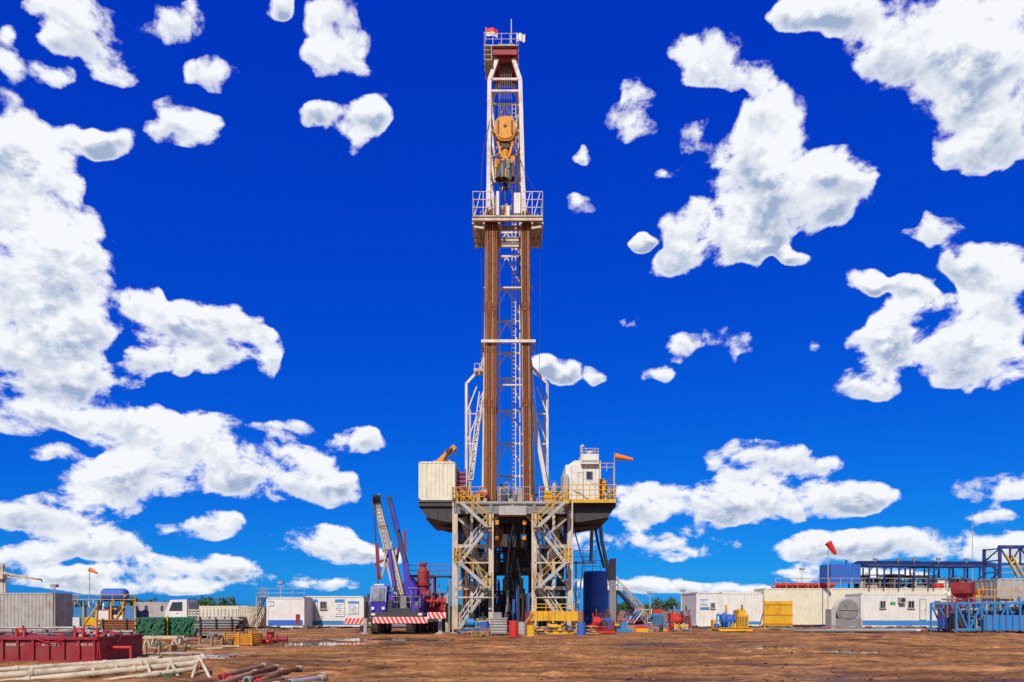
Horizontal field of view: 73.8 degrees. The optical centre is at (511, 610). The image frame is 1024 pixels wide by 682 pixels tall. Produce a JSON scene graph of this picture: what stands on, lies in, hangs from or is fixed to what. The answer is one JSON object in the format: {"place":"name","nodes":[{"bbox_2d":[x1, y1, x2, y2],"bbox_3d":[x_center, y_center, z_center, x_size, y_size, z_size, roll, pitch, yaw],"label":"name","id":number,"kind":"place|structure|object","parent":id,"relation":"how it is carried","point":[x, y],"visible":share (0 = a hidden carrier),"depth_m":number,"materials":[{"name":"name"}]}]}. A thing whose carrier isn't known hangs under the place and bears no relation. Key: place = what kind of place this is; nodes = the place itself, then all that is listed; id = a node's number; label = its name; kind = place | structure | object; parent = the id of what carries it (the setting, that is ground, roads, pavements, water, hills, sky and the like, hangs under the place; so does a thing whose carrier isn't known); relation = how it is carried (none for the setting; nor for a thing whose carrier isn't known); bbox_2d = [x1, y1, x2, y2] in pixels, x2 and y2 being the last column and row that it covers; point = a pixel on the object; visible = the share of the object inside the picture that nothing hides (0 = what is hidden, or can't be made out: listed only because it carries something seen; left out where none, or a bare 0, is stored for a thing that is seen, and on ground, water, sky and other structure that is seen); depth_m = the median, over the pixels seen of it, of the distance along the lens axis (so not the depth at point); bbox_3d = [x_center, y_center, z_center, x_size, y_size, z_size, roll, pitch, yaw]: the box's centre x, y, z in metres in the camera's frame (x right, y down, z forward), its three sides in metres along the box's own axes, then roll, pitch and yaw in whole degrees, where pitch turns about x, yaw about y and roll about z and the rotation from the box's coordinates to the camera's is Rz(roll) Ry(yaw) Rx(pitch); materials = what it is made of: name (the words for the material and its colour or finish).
{"place":"outdoors","nodes":[
{"label":"outdoors","id":0,"kind":"place"},
{"bbox_2d":[365,601,405,627],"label":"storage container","id":1,"kind":"object","parent":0,"point":[368,611],"visible":0.21,"depth_m":66.02,"materials":[{"name":"grey metal"}]},
{"bbox_2d":[0,0,1023,610],"bbox_3d":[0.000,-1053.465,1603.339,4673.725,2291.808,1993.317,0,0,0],"label":"sky","id":2,"kind":"structure","parent":0,"point":[778,298],"depth_m":2150.76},
{"bbox_2d":[0,611,1023,681],"bbox_3d":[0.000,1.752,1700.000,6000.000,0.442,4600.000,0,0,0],"label":"ground","id":3,"kind":"structure","parent":0,"point":[881,666],"depth_m":24.21,"materials":[{"name":"brown soil"}]},
{"bbox_2d":[0,564,41,592],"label":"pedestal crane","id":4,"kind":"object","parent":3,"relation":"on","point":[4,576],"visible":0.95,"depth_m":65.94,"materials":[{"name":"white metal"}]},
{"bbox_2d":[0,593,72,625],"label":"grey shipping container","id":5,"kind":"object","parent":3,"relation":"on","point":[27,609],"visible":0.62,"depth_m":56.05,"materials":[{"name":"metal"}]},
{"bbox_2d":[0,625,102,633],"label":"steel pipe rack","id":6,"kind":"object","parent":3,"relation":"on","point":[38,627],"visible":0.47,"depth_m":45.95,"materials":[{"name":"red metal"}]},
{"bbox_2d":[50,584,58,625],"bbox_3d":[-37.512,-0.216,55.940,0.800,3.833,0.320,0,0,0],"label":"floodlight pole","id":7,"kind":"object","parent":3,"relation":"on","point":[54,585],"visible":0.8,"depth_m":55.95,"materials":[{"name":"metal"}]},
{"bbox_2d":[0,625,143,662],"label":"maroon equipment basket","id":8,"kind":"object","parent":3,"relation":"on","point":[71,644],"visible":1,"depth_m":21.50,"materials":[{"name":"metal"}]},
{"bbox_2d":[35,628,133,633],"bbox_3d":[-27.019,1.419,43.341,6.032,0.541,1.082,0,0,0],"label":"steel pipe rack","id":9,"kind":"object","parent":3,"relation":"on","point":[48,631],"visible":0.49,"depth_m":42.99,"materials":[{"name":"metal"}]},
{"bbox_2d":[88,567,97,593],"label":"windsock","id":10,"kind":"object","parent":3,"relation":"on","point":[90,569],"visible":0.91,"depth_m":74.94,"materials":[{"name":"fabric"}]},
{"bbox_2d":[0,654,210,680],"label":"beige handrail stack","id":11,"kind":"object","parent":3,"relation":"on","point":[183,664],"visible":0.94,"depth_m":17.91,"materials":[{"name":"beige metal"}]},
{"bbox_2d":[73,588,148,625],"bbox_3d":[-37.809,-0.162,62.971,7.507,3.724,2.631,0,0,0],"label":"blue mixing tank","id":12,"kind":"object","parent":3,"relation":"on","point":[85,616],"visible":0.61,"depth_m":62.00,"materials":[{"name":"metal"}]},
{"bbox_2d":[96,618,137,631],"bbox_3d":[-29.314,1.140,52.572,4.961,1.100,1.544,0,0,0],"label":"rusty pipe rack","id":13,"kind":"object","parent":3,"relation":"on","point":[120,624],"visible":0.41,"depth_m":51.95,"materials":[{"name":"brown metal"}]},
{"bbox_2d":[134,616,169,635],"bbox_3d":[-23.426,1.025,45.005,2.084,1.350,7.232,0,0,-22],"label":"green casing stack","id":14,"kind":"object","parent":3,"relation":"on","point":[152,626],"visible":0.94,"depth_m":41.99,"materials":[{"name":"green metal"}]},
{"bbox_2d":[136,602,168,616],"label":"storage container","id":15,"kind":"object","parent":3,"relation":"on","point":[154,609],"visible":0.21,"depth_m":95.02,"materials":[{"name":"metal"}]},
{"bbox_2d":[143,636,184,649],"bbox_3d":[-15.513,1.406,29.300,2.814,0.612,0.700,0,0,0],"label":"pipe trestle","id":16,"kind":"object","parent":3,"relation":"on","point":[155,638],"visible":0.52,"depth_m":28.96,"materials":[{"name":"beige metal"}]},
{"bbox_2d":[144,640,186,653],"bbox_3d":[-13.745,1.436,27.102,1.054,0.528,1.357,0,0,0],"label":"timber crate","id":17,"kind":"object","parent":3,"relation":"on","point":[159,646],"visible":0.98,"depth_m":26.82,"materials":[{"name":"brown wood"}]},
{"bbox_2d":[168,616,201,636],"bbox_3d":[-21.723,1.025,45.512,2.066,1.350,7.292,0,0,-22],"label":"green casing stack","id":18,"kind":"object","parent":3,"relation":"on","point":[180,626],"visible":0.93,"depth_m":42.50,"materials":[{"name":"green metal"}]},
{"bbox_2d":[120,651,255,659],"bbox_3d":[-12.229,1.628,24.525,5.575,0.185,3.875,0,0,0],"label":"scrap timber pile","id":19,"kind":"object","parent":3,"relation":"on","point":[217,656],"visible":0.52,"depth_m":24.73,"materials":[{"name":"wood"}]},
{"bbox_2d":[148,644,239,648],"bbox_3d":[-15.028,1.608,30.121,6.247,0.216,3.409,0,0,0],"label":"scrap timber pile","id":20,"kind":"object","parent":3,"relation":"on","point":[206,646],"visible":0.32,"depth_m":29.82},
{"bbox_2d":[161,599,245,623],"bbox_3d":[-28.366,0.359,62.975,6.895,2.717,2.350,0,0,0],"label":"flatbed truck","id":21,"kind":"object","parent":3,"relation":"on","point":[183,608],"visible":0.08,"depth_m":62.00,"materials":[{"name":"white metal"}]},
{"bbox_2d":[198,629,233,647],"bbox_3d":[-13.691,1.293,31.620,1.078,0.862,1.320,0,0,0],"label":"timber crate","id":22,"kind":"object","parent":3,"relation":"on","point":[216,641],"visible":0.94,"depth_m":31.22,"materials":[{"name":"brown wood"}]},
{"bbox_2d":[198,596,235,605],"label":"tree clump","id":23,"kind":"object","parent":3,"relation":"on","point":[225,602],"visible":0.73,"depth_m":130.76,"materials":[{"name":"green plant"}]},
{"bbox_2d":[194,617,247,637],"bbox_3d":[-17.725,1.043,41.488,2.836,1.294,1.376,0,0,0],"label":"dark pipe stack","id":24,"kind":"object","parent":3,"relation":"on","point":[203,627],"visible":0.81,"depth_m":40.95,"materials":[{"name":"grey metal"}]},
{"bbox_2d":[159,638,291,642],"bbox_3d":[-15.556,1.616,37.005,6.606,0.208,3.078,0,0,0],"label":"scrap timber pile","id":25,"kind":"object","parent":3,"relation":"on","point":[188,639],"visible":0.29,"depth_m":36.52,"materials":[{"name":"wood"}]},
{"bbox_2d":[206,632,245,638],"bbox_3d":[-15.123,1.431,36.300,2.139,0.563,0.700,0,0,0],"label":"pipe trestle","id":26,"kind":"object","parent":3,"relation":"on","point":[210,633],"visible":0.34,"depth_m":35.95,"materials":[{"name":"metal"}]},
{"bbox_2d":[199,606,255,618],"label":"storage container","id":27,"kind":"object","parent":3,"relation":"on","point":[218,607],"visible":0.3,"depth_m":85.02,"materials":[{"name":"beige metal"}]},
{"bbox_2d":[223,628,261,645],"bbox_3d":[-13.247,1.315,33.620,1.398,0.870,1.320,0,0,0],"label":"yellow parts crate","id":28,"kind":"object","parent":3,"relation":"on","point":[249,638],"visible":0.92,"depth_m":33.00,"materials":[{"name":"wood"}]},
{"bbox_2d":[239,606,265,627],"bbox_3d":[-24.406,0.664,65.197,2.396,2.072,2.406,0,0,0],"label":"shipping container","id":29,"kind":"object","parent":3,"relation":"on","point":[246,613],"visible":0.52,"depth_m":64.02,"materials":[{"name":"beige metal"}]},
{"bbox_2d":[251,628,273,636],"bbox_3d":[-14.832,1.399,40.620,0.920,0.706,1.320,0,0,0],"label":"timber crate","id":30,"kind":"object","parent":3,"relation":"on","point":[264,633],"visible":0.52,"depth_m":40.27,"materials":[{"name":"beige wood"}]},
{"bbox_2d":[217,663,328,681],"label":"rusty tubing pile","id":31,"kind":"object","parent":3,"relation":"on","point":[263,671],"visible":0.96,"depth_m":16.52,"materials":[{"name":"metal"}]},
{"bbox_2d":[262,631,287,643],"bbox_3d":[-12.324,1.380,34.903,1.550,0.600,1.006,0,0,-11],"label":"red gate valve","id":32,"kind":"object","parent":3,"relation":"on","point":[269,638],"visible":0.73,"depth_m":35.05,"materials":[{"name":"red metal"}]},
{"bbox_2d":[249,587,310,628],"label":"roof walkway","id":33,"kind":"structure","parent":3,"relation":"on","point":[256,609],"depth_m":62.73,"materials":[{"name":"metal"}]},
{"bbox_2d":[277,581,283,596],"bbox_3d":[-21.680,-0.511,63.940,0.800,4.422,0.320,0,0,0],"label":"floodlight pole","id":34,"kind":"object","parent":3,"relation":"on","point":[280,582],"visible":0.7,"depth_m":63.80,"materials":[{"name":"metal"}]},
{"bbox_2d":[266,597,312,628],"bbox_3d":[-20.588,0.255,63.280,3.449,2.891,2.640,0,0,0],"label":"site office container","id":35,"kind":"object","parent":3,"relation":"on","point":[285,612],"visible":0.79,"depth_m":62.05,"materials":[{"name":"white metal"}]},
{"bbox_2d":[262,625,370,629],"bbox_3d":[-16.555,1.484,58.079,9.344,0.447,3.717,0,0,0],"label":"scrap steel pile","id":36,"kind":"object","parent":3,"relation":"on","point":[298,628],"visible":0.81,"depth_m":57.28,"materials":[{"name":"brown metal"}]},
{"bbox_2d":[263,642,408,645],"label":"puddle","id":37,"kind":"object","parent":3,"relation":"on","point":[324,644],"visible":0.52,"depth_m":36.17,"materials":[{"name":"grey liquid"}]},
{"bbox_2d":[305,596,368,627],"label":"site office container","id":38,"kind":"object","parent":3,"relation":"on","point":[332,611],"visible":0.84,"depth_m":65.05,"materials":[{"name":"metal"}]},
{"bbox_2d":[319,601,326,609],"bbox_3d":[-17.976,-0.478,64.955,0.722,0.786,0.130,0,0,0],"label":"window","id":39,"kind":"structure","parent":38,"relation":"in","point":[323,604],"depth_m":64.95,"materials":[{"name":"metal"}]},
{"bbox_2d":[333,638,404,639],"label":"puddle","id":40,"kind":"object","parent":3,"relation":"on","point":[366,638],"visible":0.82,"depth_m":42.60,"materials":[{"name":"grey liquid"}]},
{"bbox_2d":[73,595,680,615],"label":"distant tree row","id":41,"kind":"object","parent":3,"relation":"on","point":[625,606],"visible":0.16,"depth_m":170.32,"materials":[{"name":"green plant"}]},
{"bbox_2d":[335,639,447,640],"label":"puddle","id":42,"kind":"object","parent":3,"relation":"on","point":[399,640],"visible":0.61,"depth_m":39.77,"materials":[{"name":"grey liquid"}]},
{"bbox_2d":[344,493,450,633],"bbox_3d":[-8.727,-3.438,51.371,8.176,10.303,7.258,0,0,0],"label":"mobile crane","id":43,"kind":"object","parent":3,"relation":"on","point":[404,602],"visible":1,"depth_m":49.51,"materials":[{"name":"metal"}]},
{"bbox_2d":[409,562,451,631],"bbox_3d":[-6.533,-0.885,53.610,3.580,5.631,2.580,0,0,0],"label":"mud gas separator","id":44,"kind":"object","parent":3,"relation":"on","point":[435,602],"visible":0.47,"depth_m":52.79,"materials":[{"name":"metal"}]},
{"bbox_2d":[459,612,489,632],"bbox_3d":[-2.729,0.902,51.100,2.345,1.516,2.380,0,0,0],"label":"cement pump unit","id":45,"kind":"object","parent":3,"relation":"on","point":[470,622],"visible":0.66,"depth_m":50.30,"materials":[{"name":"metal"}]},
{"bbox_2d":[471,630,488,635],"bbox_3d":[-2.110,1.515,45.602,1.160,0.442,1.356,0,0,0],"label":"timber crate","id":46,"kind":"object","parent":3,"relation":"on","point":[478,633],"visible":1,"depth_m":45.00,"materials":[{"name":"brown wood"}]},
{"bbox_2d":[480,622,488,631],"bbox_3d":[-1.969,1.245,49.000,0.616,0.890,0.616,0,0,0],"label":"oil drum","id":47,"kind":"object","parent":3,"relation":"on","point":[485,624],"visible":0.75,"depth_m":48.75,"materials":[{"name":"blue metal"}]},
{"bbox_2d":[490,612,507,635],"bbox_3d":[-0.902,0.916,46.650,1.189,1.568,1.420,0,0,0],"label":"steel toolbox","id":48,"kind":"object","parent":3,"relation":"on","point":[498,623],"visible":1,"depth_m":46.00,"materials":[{"name":"grey metal"}]},
{"bbox_2d":[509,620,518,636],"bbox_3d":[0.104,1.160,43.500,0.636,1.060,0.636,0,0,0],"label":"oil drum","id":49,"kind":"object","parent":3,"relation":"on","point":[513,628],"visible":1,"depth_m":43.23,"materials":[{"name":"red metal"}]},
{"bbox_2d":[10,634,1023,681],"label":"mud clods","id":50,"kind":"object","parent":3,"relation":"on","point":[870,677],"visible":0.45,"depth_m":23.00,"materials":[{"name":"brown soil"}]},
{"bbox_2d":[518,622,525,634],"bbox_3d":[0.689,1.245,48.000,0.616,0.890,0.616,0,0,0],"label":"oil drum","id":51,"kind":"object","parent":3,"relation":"on","point":[522,628],"visible":0.95,"depth_m":47.74,"materials":[{"name":"metal"}]},
{"bbox_2d":[418,19,632,632],"bbox_3d":[0.986,-23.359,55.962,16.266,50.277,14.075,0,0,0],"label":"drilling rig","id":52,"kind":"object","parent":3,"relation":"on","point":[585,501],"visible":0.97,"depth_m":54.03,"materials":[{"name":"metal"}]},
{"bbox_2d":[573,526,615,623],"bbox_3d":[6.842,-3.425,57.225,3.743,9.806,0.750,0,0,0],"label":"flow line riser","id":53,"kind":"object","parent":52,"relation":"attached to","point":[611,571],"visible":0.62,"depth_m":56.89,"materials":[{"name":"metal"}]},
{"bbox_2d":[451,625,609,634],"bbox_3d":[1.255,1.393,48.422,11.171,0.642,3.960,0,0,0],"label":"scrap steel pile","id":54,"kind":"object","parent":3,"relation":"on","point":[587,631],"visible":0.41,"depth_m":47.59,"materials":[{"name":"brown metal"}]},
{"bbox_2d":[527,625,534,636],"bbox_3d":[1.221,1.310,44.000,0.576,0.760,0.576,0,0,0],"label":"oil drum","id":55,"kind":"object","parent":3,"relation":"on","point":[530,630],"visible":0.94,"depth_m":43.78,"materials":[{"name":"yellow metal"}]},
{"bbox_2d":[544,623,573,633],"bbox_3d":[3.318,1.274,48.307,2.049,0.772,1.974,0,0,0],"label":"hydraulic power unit","id":56,"kind":"object","parent":3,"relation":"on","point":[554,628],"visible":0.94,"depth_m":47.49,"materials":[{"name":"yellow metal"}]},
{"bbox_2d":[577,622,585,634],"bbox_3d":[4.768,1.245,47.000,0.616,0.890,0.616,0,0,0],"label":"oil drum","id":57,"kind":"object","parent":3,"relation":"on","point":[581,630],"visible":0.98,"depth_m":46.74,"materials":[{"name":"blue metal"}]},
{"bbox_2d":[583,560,608,627],"bbox_3d":[7.623,-1.358,61.022,2.580,6.116,2.400,0,0,0],"label":"blue water tank","id":58,"kind":"object","parent":3,"relation":"on","point":[595,589],"visible":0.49,"depth_m":60.15,"materials":[{"name":"metal"}]},
{"bbox_2d":[588,608,614,632],"bbox_3d":[6.675,0.758,51.138,1.910,1.804,2.456,0,0,0],"label":"red pump skid","id":59,"kind":"object","parent":3,"relation":"on","point":[605,619],"visible":0.86,"depth_m":50.30,"materials":[{"name":"red metal"}]},
{"bbox_2d":[608,579,647,623],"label":"staircase","id":60,"kind":"structure","parent":3,"relation":"on","point":[639,615],"depth_m":61.54,"materials":[{"name":"metal"}]},
{"bbox_2d":[628,605,666,626],"bbox_3d":[12.892,0.554,65.201,3.753,2.211,2.582,0,0,0],"label":"generator skid","id":61,"kind":"object","parent":3,"relation":"on","point":[656,616],"visible":0.48,"depth_m":64.20,"materials":[{"name":"blue metal"}]},
{"bbox_2d":[646,591,652,613],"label":"floodlight pole","id":62,"kind":"object","parent":3,"relation":"on","point":[649,592],"visible":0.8,"depth_m":74.97,"materials":[{"name":"metal"}]},
{"bbox_2d":[614,619,692,631],"bbox_3d":[11.500,1.305,55.443,6.579,1.206,3.481,0,0,0],"label":"valve and hose heap","id":63,"kind":"object","parent":3,"relation":"on","point":[626,627],"visible":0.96,"depth_m":54.26,"materials":[{"name":"metal"}]},
{"bbox_2d":[663,606,693,630],"bbox_3d":[13.907,0.642,57.002,2.122,2.035,2.575,0,0,0],"label":"red pump skid","id":64,"kind":"object","parent":3,"relation":"on","point":[684,617],"visible":0.84,"depth_m":56.30,"materials":[{"name":"red metal"}]},
{"bbox_2d":[681,592,720,627],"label":"site office container","id":65,"kind":"object","parent":3,"relation":"on","point":[704,608],"visible":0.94,"depth_m":66.05,"materials":[{"name":"metal"}]},
{"bbox_2d":[710,603,715,608],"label":"window","id":66,"kind":"structure","parent":65,"relation":"in","point":[712,605],"depth_m":65.95,"materials":[{"name":"metal"}]},
{"bbox_2d":[690,592,763,625],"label":"mud tank","id":67,"kind":"object","parent":3,"relation":"on","point":[737,592],"visible":0.02,"depth_m":72.00,"materials":[{"name":"white metal"}]},
{"bbox_2d":[711,605,752,630],"bbox_3d":[18.111,0.593,56.183,2.889,2.134,2.546,0,0,0],"label":"blue winch skid","id":68,"kind":"object","parent":3,"relation":"on","point":[738,620],"visible":1,"depth_m":55.30,"materials":[{"name":"metal"}]},
{"bbox_2d":[719,593,762,626],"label":"storage container","id":69,"kind":"object","parent":3,"relation":"on","point":[752,603],"visible":0.56,"depth_m":67.02,"materials":[{"name":"white metal"}]},
{"bbox_2d":[742,647,794,648],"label":"puddle","id":70,"kind":"object","parent":3,"relation":"on","point":[772,648],"visible":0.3,"depth_m":31.43,"materials":[{"name":"grey liquid"}]},
{"bbox_2d":[758,601,792,628],"bbox_3d":[23.426,0.432,60.741,2.512,2.586,1.582,0,0,0],"label":"yellow barrier panel","id":71,"kind":"object","parent":3,"relation":"on","point":[777,613],"visible":0.84,"depth_m":60.00,"materials":[{"name":"yellow metal"}]},
{"bbox_2d":[780,653,842,654],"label":"puddle","id":72,"kind":"object","parent":3,"relation":"on","point":[804,653],"visible":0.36,"depth_m":27.78,"materials":[{"name":"grey liquid"}]},
{"bbox_2d":[700,625,937,630],"bbox_3d":[27.039,1.495,58.002,22.972,0.438,3.660,0,0,0],"label":"scrap steel pile","id":73,"kind":"object","parent":3,"relation":"on","point":[827,626],"visible":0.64,"depth_m":57.90,"materials":[{"name":"brown metal"}]},
{"bbox_2d":[825,541,836,608],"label":"windsock","id":74,"kind":"object","parent":3,"relation":"on","point":[830,546],"visible":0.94,"depth_m":65.95,"materials":[{"name":"fabric"}]},
{"bbox_2d":[825,598,861,628],"bbox_3d":[30.414,0.295,62.650,2.800,2.809,1.300,0,0,0],"label":"ventilation duct","id":75,"kind":"object","parent":3,"relation":"on","point":[844,612],"visible":1,"depth_m":62.10,"materials":[{"name":"metal"}]},
{"bbox_2d":[754,588,950,625],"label":"mud tank","id":76,"kind":"object","parent":3,"relation":"on","point":[809,606],"visible":0.37,"depth_m":70.02,"materials":[{"name":"beige metal"}]},
{"bbox_2d":[771,560,981,587],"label":"mud treatment equipment","id":77,"kind":"object","parent":76,"relation":"on","point":[845,573],"visible":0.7,"depth_m":71.00,"materials":[{"name":"metal"}]},
{"bbox_2d":[848,558,997,587],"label":"shaker canopy","id":78,"kind":"object","parent":76,"relation":"on","point":[914,564],"visible":0.86,"depth_m":69.73,"materials":[{"name":"metal"}]},
{"bbox_2d":[812,651,904,653],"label":"puddle","id":79,"kind":"object","parent":3,"relation":"on","point":[846,652],"visible":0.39,"depth_m":28.44,"materials":[{"name":"grey liquid"}]},
{"bbox_2d":[793,628,954,631],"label":"drill pipes on ground","id":80,"kind":"object","parent":3,"relation":"on","point":[868,630],"visible":0.84,"depth_m":52.89,"materials":[{"name":"metal"}]},
{"bbox_2d":[845,593,946,628],"bbox_3d":[36.172,0.064,64.315,7.966,3.272,3.370,0,0,0],"label":"site office container","id":81,"kind":"object","parent":3,"relation":"on","point":[903,610],"visible":0.7,"depth_m":63.02,"materials":[{"name":"metal"}]},
{"bbox_2d":[879,601,886,608],"bbox_3d":[34.213,-0.523,62.955,0.643,0.763,0.130,0,0,0],"label":"window","id":82,"kind":"structure","parent":81,"relation":"in","point":[882,603],"depth_m":62.95,"materials":[{"name":"metal"}]},
{"bbox_2d":[907,601,915,608],"bbox_3d":[36.835,-0.523,62.955,0.703,0.763,0.130,0,0,0],"label":"window","id":83,"kind":"structure","parent":81,"relation":"in","point":[911,604],"depth_m":62.95,"materials":[{"name":"metal"}]},
{"bbox_2d":[919,599,925,619],"bbox_3d":[37.921,-0.060,62.965,0.603,1.929,0.110,0,0,0],"label":"door","id":84,"kind":"structure","parent":81,"relation":"in","point":[922,602],"depth_m":62.96,"materials":[{"name":"white metal"}]},
{"bbox_2d":[939,582,984,618],"bbox_3d":[37.988,-0.427,56.622,4.024,3.747,3.244,0,0,0],"label":"red cement hopper","id":85,"kind":"object","parent":3,"relation":"on","point":[963,590],"visible":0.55,"depth_m":55.81,"materials":[{"name":"metal"}]},
{"bbox_2d":[971,512,972,579],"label":"radio mast","id":86,"kind":"object","parent":3,"relation":"on","point":[972,544],"visible":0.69,"depth_m":89.97,"materials":[{"name":"metal"}]},
{"bbox_2d":[930,589,1023,631],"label":"blue truss skid","id":87,"kind":"object","parent":3,"relation":"on","point":[980,617],"visible":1,"depth_m":50.01,"materials":[{"name":"metal"}]},
{"bbox_2d":[982,545,1023,578],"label":"equipment gantry","id":88,"kind":"object","parent":3,"relation":"on","point":[999,548],"visible":0.78,"depth_m":59.94,"materials":[{"name":"blue metal"}]},
{"bbox_2d":[972,578,1023,607],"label":"grey storage tank","id":89,"kind":"object","parent":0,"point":[1007,583],"visible":0.51,"depth_m":55.05,"materials":[{"name":"metal"}]}
]}

